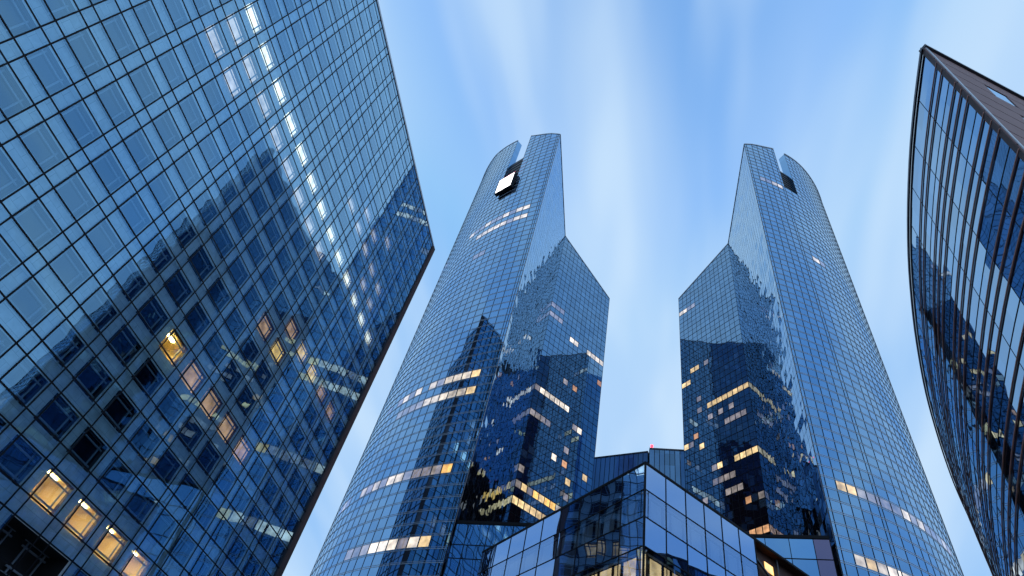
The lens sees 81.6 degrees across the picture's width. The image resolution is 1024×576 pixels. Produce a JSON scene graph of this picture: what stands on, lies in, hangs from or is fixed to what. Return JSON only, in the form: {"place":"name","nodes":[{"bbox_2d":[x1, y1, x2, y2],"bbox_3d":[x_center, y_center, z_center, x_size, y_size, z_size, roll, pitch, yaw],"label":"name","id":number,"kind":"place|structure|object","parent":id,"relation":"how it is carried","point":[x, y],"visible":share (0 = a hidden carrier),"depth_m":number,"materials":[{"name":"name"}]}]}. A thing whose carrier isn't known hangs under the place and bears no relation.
{"place":"outdoors","nodes":[
{"label":"outdoors","id":0,"kind":"place"},
{"bbox_2d":[0,0,434,575],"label":"office block","id":1,"kind":"structure","parent":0,"point":[216,246],"depth_m":61.50,"materials":[{"name":"glass"}]},
{"bbox_2d":[0,329,11,353],"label":"window","id":2,"kind":"structure","parent":1,"relation":"in","point":[5,342],"depth_m":43.75,"materials":[{"name":"blue glass"}]},
{"bbox_2d":[0,240,18,276],"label":"window","id":3,"kind":"structure","parent":1,"relation":"in","point":[8,261],"depth_m":43.67,"materials":[{"name":"blue glass"}]},
{"bbox_2d":[0,149,24,198],"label":"window","id":4,"kind":"structure","parent":1,"relation":"in","point":[10,180],"depth_m":43.56,"materials":[{"name":"blue glass"}]},
{"bbox_2d":[0,63,30,118],"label":"window","id":5,"kind":"structure","parent":1,"relation":"in","point":[12,99],"depth_m":43.50,"materials":[{"name":"blue glass"}]},
{"bbox_2d":[0,0,36,37],"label":"window","id":6,"kind":"structure","parent":1,"relation":"in","point":[14,13],"depth_m":43.68,"materials":[{"name":"blue glass"}]},
{"bbox_2d":[0,434,41,485],"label":"window","id":7,"kind":"structure","parent":1,"relation":"in","point":[17,462],"depth_m":45.25,"materials":[{"name":"blue glass"}]},
{"bbox_2d":[0,355,47,406],"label":"window","id":8,"kind":"structure","parent":1,"relation":"in","point":[25,381],"depth_m":45.41,"materials":[{"name":"blue glass"}]},
{"bbox_2d":[3,276,53,327],"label":"window","id":9,"kind":"structure","parent":1,"relation":"in","point":[29,300],"depth_m":45.59,"materials":[{"name":"blue glass"}]},
{"bbox_2d":[8,198,58,250],"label":"window","id":10,"kind":"structure","parent":1,"relation":"in","point":[35,222],"depth_m":45.77,"materials":[{"name":"blue glass"}]},
{"bbox_2d":[15,121,64,172],"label":"window","id":11,"kind":"structure","parent":1,"relation":"in","point":[38,140],"depth_m":45.96,"materials":[{"name":"blue glass"}]},
{"bbox_2d":[21,44,69,96],"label":"window","id":12,"kind":"structure","parent":1,"relation":"in","point":[43,61],"depth_m":46.15,"materials":[{"name":"blue glass"}]},
{"bbox_2d":[27,468,73,516],"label":"window","id":13,"kind":"structure","parent":1,"relation":"in","point":[54,491],"depth_m":49.53,"materials":[{"name":"yellow glass"}]},
{"bbox_2d":[33,393,78,441],"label":"window","id":14,"kind":"structure","parent":1,"relation":"in","point":[59,416],"depth_m":48.24,"materials":[{"name":"blue glass"}]},
{"bbox_2d":[41,0,75,20],"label":"window","id":15,"kind":"structure","parent":1,"relation":"in","point":[59,8],"depth_m":46.86,"materials":[{"name":"blue glass"}]},
{"bbox_2d":[39,319,84,367],"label":"window","id":16,"kind":"structure","parent":1,"relation":"in","point":[65,344],"depth_m":48.42,"materials":[{"name":"blue glass"}]},
{"bbox_2d":[45,245,89,293],"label":"window","id":17,"kind":"structure","parent":1,"relation":"in","point":[67,266],"depth_m":48.60,"materials":[{"name":"blue glass"}]},
{"bbox_2d":[51,172,94,220],"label":"window","id":18,"kind":"structure","parent":1,"relation":"in","point":[72,191],"depth_m":48.80,"materials":[{"name":"blue glass"}]},
{"bbox_2d":[56,100,99,148],"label":"window","id":19,"kind":"structure","parent":1,"relation":"in","point":[76,116],"depth_m":48.98,"materials":[{"name":"blue glass"}]},
{"bbox_2d":[72,568,86,575],"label":"window","id":20,"kind":"structure","parent":1,"relation":"in","point":[80,573],"depth_m":50.72,"materials":[{"name":"blue glass"}]},
{"bbox_2d":[61,497,101,542],"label":"window","id":21,"kind":"structure","parent":1,"relation":"in","point":[83,521],"depth_m":52.26,"materials":[{"name":"yellow"}]},
{"bbox_2d":[62,28,104,76],"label":"window","id":22,"kind":"structure","parent":1,"relation":"in","point":[81,42],"depth_m":49.17,"materials":[{"name":"blue glass"}]},
{"bbox_2d":[66,427,106,472],"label":"window","id":23,"kind":"structure","parent":1,"relation":"in","point":[90,448],"depth_m":51.05,"materials":[{"name":"grey glass"}]},
{"bbox_2d":[72,356,111,401],"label":"window","id":24,"kind":"structure","parent":1,"relation":"in","point":[94,378],"depth_m":51.25,"materials":[{"name":"blue glass"}]},
{"bbox_2d":[77,287,116,332],"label":"window","id":25,"kind":"structure","parent":1,"relation":"in","point":[98,307],"depth_m":51.44,"materials":[{"name":"blue glass"}]},
{"bbox_2d":[82,218,121,263],"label":"window","id":26,"kind":"structure","parent":1,"relation":"in","point":[102,237],"depth_m":51.63,"materials":[{"name":"blue glass"}]},
{"bbox_2d":[88,149,125,194],"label":"window","id":27,"kind":"structure","parent":1,"relation":"in","point":[106,166],"depth_m":51.82,"materials":[{"name":"blue glass"}]},
{"bbox_2d":[91,523,127,566],"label":"window","id":28,"kind":"structure","parent":1,"relation":"in","point":[110,547],"depth_m":54.95,"materials":[{"name":"yellow glass"}]},
{"bbox_2d":[93,81,130,126],"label":"window","id":29,"kind":"structure","parent":1,"relation":"in","point":[110,96],"depth_m":51.99,"materials":[{"name":"blue glass"}]},
{"bbox_2d":[96,456,132,499],"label":"window","id":30,"kind":"structure","parent":1,"relation":"in","point":[117,477],"depth_m":53.90,"materials":[{"name":"blue glass"}]},
{"bbox_2d":[98,13,135,58],"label":"window","id":31,"kind":"structure","parent":1,"relation":"in","point":[114,26],"depth_m":52.18,"materials":[{"name":"blue glass"}]},
{"bbox_2d":[101,390,136,432],"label":"window","id":32,"kind":"structure","parent":1,"relation":"in","point":[121,411],"depth_m":54.08,"materials":[{"name":"grey glass"}]},
{"bbox_2d":[105,324,141,366],"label":"window","id":33,"kind":"structure","parent":1,"relation":"in","point":[125,344],"depth_m":54.26,"materials":[{"name":"blue glass"}]},
{"bbox_2d":[110,258,145,301],"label":"window","id":34,"kind":"structure","parent":1,"relation":"in","point":[129,277],"depth_m":54.45,"materials":[{"name":"blue glass"}]},
{"bbox_2d":[115,193,149,235],"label":"window","id":35,"kind":"structure","parent":1,"relation":"in","point":[133,211],"depth_m":54.64,"materials":[{"name":"blue glass"}]},
{"bbox_2d":[117,547,151,575],"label":"window","id":36,"kind":"structure","parent":1,"relation":"in","point":[138,565],"depth_m":57.96,"materials":[{"name":"yellow glass"}]},
{"bbox_2d":[120,128,154,170],"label":"window","id":37,"kind":"structure","parent":1,"relation":"in","point":[136,143],"depth_m":54.82,"materials":[{"name":"blue glass"}]},
{"bbox_2d":[122,484,154,524],"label":"window","id":38,"kind":"structure","parent":1,"relation":"in","point":[139,506],"depth_m":56.70,"materials":[{"name":"blue glass"}]},
{"bbox_2d":[125,64,158,106],"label":"window","id":39,"kind":"structure","parent":1,"relation":"in","point":[140,77],"depth_m":55.01,"materials":[{"name":"blue glass"}]},
{"bbox_2d":[127,420,159,461],"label":"window","id":40,"kind":"structure","parent":1,"relation":"in","point":[146,439],"depth_m":56.89,"materials":[{"name":"blue glass"}]},
{"bbox_2d":[130,0,163,42],"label":"window","id":41,"kind":"structure","parent":1,"relation":"in","point":[144,12],"depth_m":55.19,"materials":[{"name":"blue glass"}]},
{"bbox_2d":[131,357,163,397],"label":"window","id":42,"kind":"structure","parent":1,"relation":"in","point":[149,377],"depth_m":57.08,"materials":[{"name":"grey glass"}]},
{"bbox_2d":[136,295,167,335],"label":"window","id":43,"kind":"structure","parent":1,"relation":"in","point":[152,313],"depth_m":57.29,"materials":[{"name":"blue glass"}]},
{"bbox_2d":[140,233,171,273],"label":"window","id":44,"kind":"structure","parent":1,"relation":"in","point":[156,249],"depth_m":57.46,"materials":[{"name":"blue glass"}]},
{"bbox_2d":[145,171,175,211],"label":"window","id":45,"kind":"structure","parent":1,"relation":"in","point":[160,187],"depth_m":57.64,"materials":[{"name":"blue glass"}]},
{"bbox_2d":[146,508,175,546],"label":"window","id":46,"kind":"structure","parent":1,"relation":"in","point":[165,524],"depth_m":59.54,"materials":[{"name":"blue glass"}]},
{"bbox_2d":[149,109,179,150],"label":"window","id":47,"kind":"structure","parent":1,"relation":"in","point":[163,123],"depth_m":57.82,"materials":[{"name":"blue glass"}]},
{"bbox_2d":[150,448,179,486],"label":"window","id":48,"kind":"structure","parent":1,"relation":"in","point":[168,465],"depth_m":59.73,"materials":[{"name":"blue glass"}]},
{"bbox_2d":[154,49,183,89],"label":"window","id":49,"kind":"structure","parent":1,"relation":"in","point":[167,60],"depth_m":58.02,"materials":[{"name":"blue glass"}]},
{"bbox_2d":[154,388,183,426],"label":"window","id":50,"kind":"structure","parent":1,"relation":"in","point":[171,406],"depth_m":59.92,"materials":[{"name":"blue glass"}]},
{"bbox_2d":[158,328,187,366],"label":"window","id":51,"kind":"structure","parent":1,"relation":"in","point":[175,347],"depth_m":61.43,"materials":[{"name":"yellow glass"}]},
{"bbox_2d":[0,0,345,575],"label":"window frames","id":52,"kind":"structure","parent":1,"relation":"in","point":[204,6],"depth_m":74.24,"materials":[{"name":"blue"}]},
{"bbox_2d":[0,0,345,575],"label":"window panes","id":53,"kind":"structure","parent":1,"relation":"in","point":[183,491],"depth_m":74.15,"materials":[{"name":"blue glass"}]},
{"bbox_2d":[160,0,188,29],"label":"window","id":54,"kind":"structure","parent":1,"relation":"in","point":[175,8],"depth_m":58.43,"materials":[{"name":"blue glass"}]},
{"bbox_2d":[163,269,191,307],"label":"window","id":55,"kind":"structure","parent":1,"relation":"in","point":[177,285],"depth_m":60.28,"materials":[{"name":"blue glass"}]},
{"bbox_2d":[167,210,195,248],"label":"window","id":56,"kind":"structure","parent":1,"relation":"in","point":[181,225],"depth_m":60.46,"materials":[{"name":"blue glass"}]},
{"bbox_2d":[171,151,199,190],"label":"window","id":57,"kind":"structure","parent":1,"relation":"in","point":[185,166],"depth_m":60.65,"materials":[{"name":"blue glass"}]},
{"bbox_2d":[175,415,201,451],"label":"window","id":58,"kind":"structure","parent":1,"relation":"in","point":[191,432],"depth_m":62.75,"materials":[{"name":"blue glass"}]},
{"bbox_2d":[176,93,203,131],"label":"window","id":59,"kind":"structure","parent":1,"relation":"in","point":[191,112],"depth_m":60.85,"materials":[{"name":"blue glass"}]},
{"bbox_2d":[179,358,205,394],"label":"window","id":60,"kind":"structure","parent":1,"relation":"in","point":[194,376],"depth_m":62.93,"materials":[{"name":"grey glass"}]},
{"bbox_2d":[180,35,206,73],"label":"window","id":61,"kind":"structure","parent":1,"relation":"in","point":[192,47],"depth_m":61.04,"materials":[{"name":"blue glass"}]},
{"bbox_2d":[183,301,209,338],"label":"window","id":62,"kind":"structure","parent":1,"relation":"in","point":[199,321],"depth_m":63.10,"materials":[{"name":"blue glass"}]},
{"bbox_2d":[187,245,213,281],"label":"window","id":63,"kind":"structure","parent":1,"relation":"in","point":[200,260],"depth_m":63.30,"materials":[{"name":"blue glass"}]},
{"bbox_2d":[191,189,216,225],"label":"window","id":64,"kind":"structure","parent":1,"relation":"in","point":[204,204],"depth_m":63.49,"materials":[{"name":"blue glass"}]},
{"bbox_2d":[195,133,220,169],"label":"window","id":65,"kind":"structure","parent":1,"relation":"in","point":[207,146],"depth_m":63.67,"materials":[{"name":"blue glass"}]},
{"bbox_2d":[198,385,222,420],"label":"window","id":66,"kind":"structure","parent":1,"relation":"in","point":[212,403],"depth_m":65.75,"materials":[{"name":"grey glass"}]},
{"bbox_2d":[202,331,225,366],"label":"window","id":67,"kind":"structure","parent":1,"relation":"in","point":[215,347],"depth_m":65.96,"materials":[{"name":"blue glass"}]},
{"bbox_2d":[203,23,227,59],"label":"window","id":68,"kind":"structure","parent":1,"relation":"in","point":[214,34],"depth_m":64.05,"materials":[{"name":"blue glass"}]},
{"bbox_2d":[206,277,229,312],"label":"window","id":69,"kind":"structure","parent":1,"relation":"in","point":[218,292],"depth_m":66.13,"materials":[{"name":"blue glass"}]},
{"bbox_2d":[209,224,232,258],"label":"window","id":70,"kind":"structure","parent":1,"relation":"in","point":[221,238],"depth_m":66.31,"materials":[{"name":"blue glass"}]},
{"bbox_2d":[216,411,237,444],"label":"window","id":71,"kind":"structure","parent":1,"relation":"in","point":[228,427],"depth_m":68.60,"materials":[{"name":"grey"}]},
{"bbox_2d":[220,64,242,98],"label":"window","id":72,"kind":"structure","parent":1,"relation":"in","point":[231,76],"depth_m":66.86,"materials":[{"name":"blue glass"}]},
{"bbox_2d":[225,11,246,46],"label":"window","id":73,"kind":"structure","parent":1,"relation":"in","point":[234,21],"depth_m":67.07,"materials":[{"name":"blue"}]},
{"bbox_2d":[232,434,251,466],"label":"window","id":74,"kind":"structure","parent":1,"relation":"in","point":[244,448],"depth_m":71.42,"materials":[{"name":"pink"}]},
{"bbox_2d":[240,51,260,85],"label":"window","id":75,"kind":"structure","parent":1,"relation":"in","point":[249,61],"depth_m":69.90,"materials":[{"name":"blue glass"}]},
{"bbox_2d":[244,1,263,35],"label":"window","id":76,"kind":"structure","parent":1,"relation":"in","point":[254,15],"depth_m":70.07,"materials":[{"name":"grey glass"}]},
{"bbox_2d":[254,88,273,120],"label":"window","id":77,"kind":"structure","parent":1,"relation":"in","point":[263,98],"depth_m":72.72,"materials":[{"name":"blue glass"}]},
{"bbox_2d":[256,311,273,341],"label":"window","id":78,"kind":"structure","parent":1,"relation":"in","point":[266,326],"depth_m":74.79,"materials":[{"name":"grey"}]},
{"bbox_2d":[258,40,276,72],"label":"window","id":79,"kind":"structure","parent":1,"relation":"in","point":[266,49],"depth_m":72.91,"materials":[{"name":"grey glass"}]},
{"bbox_2d":[268,122,285,152],"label":"window","id":80,"kind":"structure","parent":1,"relation":"in","point":[276,132],"depth_m":75.50,"materials":[{"name":"blue glass"}]},
{"bbox_2d":[269,337,285,366],"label":"window","id":81,"kind":"structure","parent":1,"relation":"in","point":[278,350],"depth_m":77.62,"materials":[{"name":"yellow glass"}]},
{"bbox_2d":[271,75,288,106],"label":"window","id":82,"kind":"structure","parent":1,"relation":"in","point":[279,85],"depth_m":75.71,"materials":[{"name":"grey glass"}]},
{"bbox_2d":[281,154,296,183],"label":"window","id":83,"kind":"structure","parent":1,"relation":"in","point":[289,166],"depth_m":78.38,"materials":[{"name":"blue"}]},
{"bbox_2d":[283,109,299,138],"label":"window","id":84,"kind":"structure","parent":1,"relation":"in","point":[291,119],"depth_m":78.55,"materials":[{"name":"grey glass"}]},
{"bbox_2d":[284,315,299,344],"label":"window","id":85,"kind":"structure","parent":1,"relation":"in","point":[293,330],"depth_m":80.64,"materials":[{"name":"grey glass"}]},
{"bbox_2d":[292,183,307,211],"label":"window","id":86,"kind":"structure","parent":1,"relation":"in","point":[300,195],"depth_m":81.16,"materials":[{"name":"blue glass"}]},
{"bbox_2d":[295,140,309,168],"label":"window","id":87,"kind":"structure","parent":1,"relation":"in","point":[302,149],"depth_m":81.38,"materials":[{"name":"grey glass"}]},
{"bbox_2d":[295,339,309,365],"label":"window","id":88,"kind":"structure","parent":1,"relation":"in","point":[303,351],"depth_m":83.49,"materials":[{"name":"grey"}]},
{"bbox_2d":[303,211,317,238],"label":"window","id":89,"kind":"structure","parent":1,"relation":"in","point":[310,221],"depth_m":84.00,"materials":[{"name":"blue glass"}]},
{"bbox_2d":[305,360,318,386],"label":"window","id":90,"kind":"structure","parent":1,"relation":"in","point":[313,373],"depth_m":86.27,"materials":[{"name":"grey glass"}]},
{"bbox_2d":[305,169,319,196],"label":"window","id":91,"kind":"structure","parent":1,"relation":"in","point":[313,180],"depth_m":84.18,"materials":[{"name":"grey"}]},
{"bbox_2d":[313,236,326,263],"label":"window","id":92,"kind":"structure","parent":1,"relation":"in","point":[320,247],"depth_m":86.84,"materials":[{"name":"blue glass"}]},
{"bbox_2d":[315,381,327,406],"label":"window","id":93,"kind":"structure","parent":1,"relation":"in","point":[322,393],"depth_m":89.07,"materials":[{"name":"pink"}]},
{"bbox_2d":[316,196,328,222],"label":"window","id":94,"kind":"structure","parent":1,"relation":"in","point":[323,208],"depth_m":87.03,"materials":[{"name":"grey"}]},
{"bbox_2d":[324,400,331,419],"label":"window","id":95,"kind":"structure","parent":1,"relation":"in","point":[330,400],"depth_m":91.12,"materials":[{"name":"grey"}]},
{"bbox_2d":[325,221,337,246],"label":"window","id":96,"kind":"structure","parent":1,"relation":"in","point":[331,231],"depth_m":89.82,"materials":[{"name":"grey"}]},
{"bbox_2d":[334,245,344,269],"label":"window","id":97,"kind":"structure","parent":1,"relation":"in","point":[340,256],"depth_m":92.64,"materials":[{"name":"grey glass"}]},
{"bbox_2d":[310,133,609,575],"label":"glass tower","id":98,"kind":"structure","parent":0,"point":[490,410],"depth_m":129.35,"materials":[{"name":"glass"}]},
{"bbox_2d":[344,549,353,559],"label":"lit window","id":99,"kind":"structure","parent":98,"relation":"in","point":[349,553],"depth_m":93.66,"materials":[{"name":"blue glass"}]},
{"bbox_2d":[351,546,361,557],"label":"lit window","id":100,"kind":"structure","parent":98,"relation":"in","point":[356,552],"depth_m":92.49,"materials":[{"name":"blue glass"}]},
{"bbox_2d":[359,544,369,555],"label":"lit window","id":101,"kind":"structure","parent":98,"relation":"in","point":[364,549],"depth_m":91.43,"materials":[{"name":"blue glass"}]},
{"bbox_2d":[367,542,378,553],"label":"lit window","id":102,"kind":"structure","parent":98,"relation":"in","point":[373,546],"depth_m":90.37,"materials":[{"name":"white glass"}]},
{"bbox_2d":[372,481,380,490],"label":"lit window","id":103,"kind":"structure","parent":98,"relation":"in","point":[376,485],"depth_m":102.65,"materials":[{"name":"white glass"}]},
{"bbox_2d":[376,540,387,551],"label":"lit window","id":104,"kind":"structure","parent":98,"relation":"in","point":[382,545],"depth_m":89.33,"materials":[{"name":"white glass"}]},
{"bbox_2d":[379,478,387,487],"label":"lit window","id":105,"kind":"structure","parent":98,"relation":"in","point":[383,482],"depth_m":101.60,"materials":[{"name":"blue glass"}]},
{"bbox_2d":[386,475,395,485],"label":"lit window","id":106,"kind":"structure","parent":98,"relation":"in","point":[390,481],"depth_m":100.45,"materials":[{"name":"white glass"}]},
{"bbox_2d":[386,539,397,549],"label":"lit window","id":107,"kind":"structure","parent":98,"relation":"in","point":[392,543],"depth_m":88.34,"materials":[{"name":"white glass"}]},
{"bbox_2d":[394,473,403,482],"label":"lit window","id":108,"kind":"structure","parent":98,"relation":"in","point":[399,477],"depth_m":99.37,"materials":[{"name":"white glass"}]},
{"bbox_2d":[396,538,407,548],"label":"lit window","id":109,"kind":"structure","parent":98,"relation":"in","point":[402,542],"depth_m":87.39,"materials":[{"name":"grey glass"}]},
{"bbox_2d":[402,470,412,480],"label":"lit window","id":110,"kind":"structure","parent":98,"relation":"in","point":[407,475],"depth_m":98.32,"materials":[{"name":"blue glass"}]},
{"bbox_2d":[407,537,418,547],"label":"lit window","id":111,"kind":"structure","parent":98,"relation":"in","point":[413,541],"depth_m":86.48,"materials":[{"name":"white glass"}]},
{"bbox_2d":[411,468,421,477],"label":"lit window","id":112,"kind":"structure","parent":98,"relation":"in","point":[416,473],"depth_m":97.33,"materials":[{"name":"grey glass"}]},
{"bbox_2d":[418,536,430,546],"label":"lit window","id":113,"kind":"structure","parent":98,"relation":"in","point":[424,540],"depth_m":85.60,"materials":[{"name":"yellow glass"}]},
{"bbox_2d":[421,466,431,475],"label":"lit window","id":114,"kind":"structure","parent":98,"relation":"in","point":[426,471],"depth_m":96.39,"materials":[{"name":"grey glass"}]},
{"bbox_2d":[430,395,438,403],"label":"lit window","id":115,"kind":"structure","parent":98,"relation":"in","point":[434,399],"depth_m":110.26,"materials":[{"name":"white glass"}]},
{"bbox_2d":[431,465,441,474],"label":"lit window","id":116,"kind":"structure","parent":98,"relation":"in","point":[436,469],"depth_m":95.48,"materials":[{"name":"grey glass"}]},
{"bbox_2d":[439,392,447,400],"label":"lit window","id":117,"kind":"structure","parent":98,"relation":"in","point":[443,396],"depth_m":109.32,"materials":[{"name":"white glass"}]},
{"bbox_2d":[441,464,452,472],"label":"lit window","id":118,"kind":"structure","parent":98,"relation":"in","point":[446,468],"depth_m":94.61,"materials":[{"name":"glass"}]},
{"bbox_2d":[447,390,456,397],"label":"lit window","id":119,"kind":"structure","parent":98,"relation":"in","point":[452,393],"depth_m":108.39,"materials":[{"name":"beige glass"}]},
{"bbox_2d":[453,373,461,380],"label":"lit window","id":120,"kind":"structure","parent":98,"relation":"in","point":[457,377],"depth_m":111.38,"materials":[{"name":"white glass"}]},
{"bbox_2d":[456,388,465,395],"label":"lit window","id":121,"kind":"structure","parent":98,"relation":"in","point":[460,391],"depth_m":107.44,"materials":[{"name":"beige glass"}]},
{"bbox_2d":[462,371,470,378],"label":"lit window","id":122,"kind":"structure","parent":98,"relation":"in","point":[465,375],"depth_m":110.48,"materials":[{"name":"white glass"}]},
{"bbox_2d":[466,386,475,393],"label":"lit window","id":123,"kind":"structure","parent":98,"relation":"in","point":[470,389],"depth_m":106.58,"materials":[{"name":"beige glass"}]},
{"bbox_2d":[471,369,480,376],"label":"lit window","id":124,"kind":"structure","parent":98,"relation":"in","point":[475,373],"depth_m":109.59,"materials":[{"name":"yellow glass"}]},
{"bbox_2d":[494,171,516,196],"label":"illuminated sign","id":125,"kind":"object","parent":98,"relation":"attached to","point":[505,184],"visible":1,"depth_m":167.40,"materials":[{"name":"white plastic"}]},
{"bbox_2d":[512,495,517,504],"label":"lit window","id":126,"kind":"structure","parent":98,"relation":"in","point":[515,500],"depth_m":129.60,"materials":[{"name":"yellow glass"}]},
{"bbox_2d":[282,0,1023,575],"label":"sky","id":127,"kind":"structure","parent":0,"point":[654,105],"materials":[{"name":"blue"}]},
{"bbox_2d":[678,143,963,575],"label":"glass tower","id":128,"kind":"structure","parent":0,"point":[794,422],"depth_m":117.66,"materials":[{"name":"glass"}]},
{"bbox_2d":[756,526,762,533],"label":"lit window","id":129,"kind":"structure","parent":128,"relation":"in","point":[758,530],"depth_m":115.65,"materials":[{"name":"orange glass"}]},
{"bbox_2d":[763,524,768,532],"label":"lit window","id":130,"kind":"structure","parent":128,"relation":"in","point":[766,527],"depth_m":114.65,"materials":[{"name":"orange glass"}]},
{"bbox_2d":[836,481,846,491],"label":"lit window","id":131,"kind":"structure","parent":128,"relation":"in","point":[841,486],"depth_m":84.97,"materials":[{"name":"beige glass"}]},
{"bbox_2d":[846,484,856,495],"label":"lit window","id":132,"kind":"structure","parent":128,"relation":"in","point":[851,489],"depth_m":85.06,"materials":[{"name":"beige glass"}]},
{"bbox_2d":[854,554,865,566],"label":"lit window","id":133,"kind":"structure","parent":128,"relation":"in","point":[860,560],"depth_m":76.94,"materials":[{"name":"white glass"}]},
{"bbox_2d":[856,488,866,499],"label":"lit window","id":134,"kind":"structure","parent":128,"relation":"in","point":[861,493],"depth_m":85.22,"materials":[{"name":"blue glass"}]},
{"bbox_2d":[866,492,876,503],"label":"lit window","id":135,"kind":"structure","parent":128,"relation":"in","point":[871,497],"depth_m":85.37,"materials":[{"name":"blue glass"}]},
{"bbox_2d":[866,558,877,571],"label":"lit window","id":136,"kind":"structure","parent":128,"relation":"in","point":[871,564],"depth_m":77.01,"materials":[{"name":"beige glass"}]},
{"bbox_2d":[877,562,888,575],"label":"lit window","id":137,"kind":"structure","parent":128,"relation":"in","point":[882,568],"depth_m":77.18,"materials":[{"name":"white glass"}]},
{"bbox_2d":[880,498,891,510],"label":"lit window","id":138,"kind":"structure","parent":128,"relation":"in","point":[885,504],"depth_m":85.77,"materials":[{"name":"blue glass"}]},
{"bbox_2d":[888,566,897,575],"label":"lit window","id":139,"kind":"structure","parent":128,"relation":"in","point":[893,572],"depth_m":77.46,"materials":[{"name":"white glass"}]},
{"bbox_2d":[891,504,902,516],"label":"lit window","id":140,"kind":"structure","parent":128,"relation":"in","point":[896,509],"depth_m":86.14,"materials":[{"name":"blue glass"}]},
{"bbox_2d":[902,510,909,520],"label":"lit window","id":141,"kind":"structure","parent":128,"relation":"in","point":[905,514],"depth_m":86.52,"materials":[{"name":"white glass"}]},
{"bbox_2d":[909,514,917,525],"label":"lit window","id":142,"kind":"structure","parent":128,"relation":"in","point":[913,519],"depth_m":86.99,"materials":[{"name":"blue glass"}]},
{"bbox_2d":[907,44,1023,575],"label":"prow building","id":143,"kind":"structure","parent":0,"point":[965,225],"depth_m":35.83,"materials":[{"name":"blue glass"}]},
{"bbox_2d":[986,86,1017,107],"bbox_3d":[29.310,-11.463,35.553,1.674,1.780,0.295,16,-48,0],"label":"slot window","id":144,"kind":"structure","parent":143,"relation":"in","point":[997,94],"depth_m":35.60,"materials":[{"name":"blue glass"}]},
{"label":"plaza","id":145,"kind":"structure","parent":0,"visible":0},
{"bbox_2d":[442,520,531,575],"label":"glass annex","id":146,"kind":"object","parent":145,"relation":"on","point":[471,541],"visible":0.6,"depth_m":82.48,"materials":[{"name":"blue glass"}]},
{"bbox_2d":[592,451,648,489],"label":"distant building","id":147,"kind":"structure","parent":145,"relation":"on","point":[608,468],"depth_m":167.88,"materials":[{"name":"blue glass"}]},
{"bbox_2d":[477,461,808,575],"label":"glass pavilion","id":148,"kind":"structure","parent":145,"relation":"on","point":[645,518],"depth_m":61.59,"materials":[{"name":"blue glass"}]},
{"bbox_2d":[764,561,773,575],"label":"lit loggia window","id":149,"kind":"structure","parent":148,"relation":"in","point":[769,568],"depth_m":66.50,"materials":[{"name":"yellow glass"}]},
{"bbox_2d":[649,448,684,487],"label":"distant building","id":150,"kind":"structure","parent":145,"relation":"on","point":[669,463],"depth_m":161.64,"materials":[{"name":"blue glass"}]},
{"bbox_2d":[751,534,837,575],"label":"glass annex","id":151,"kind":"object","parent":145,"relation":"on","point":[810,555],"visible":0.55,"depth_m":78.13,"materials":[{"name":"blue glass"}]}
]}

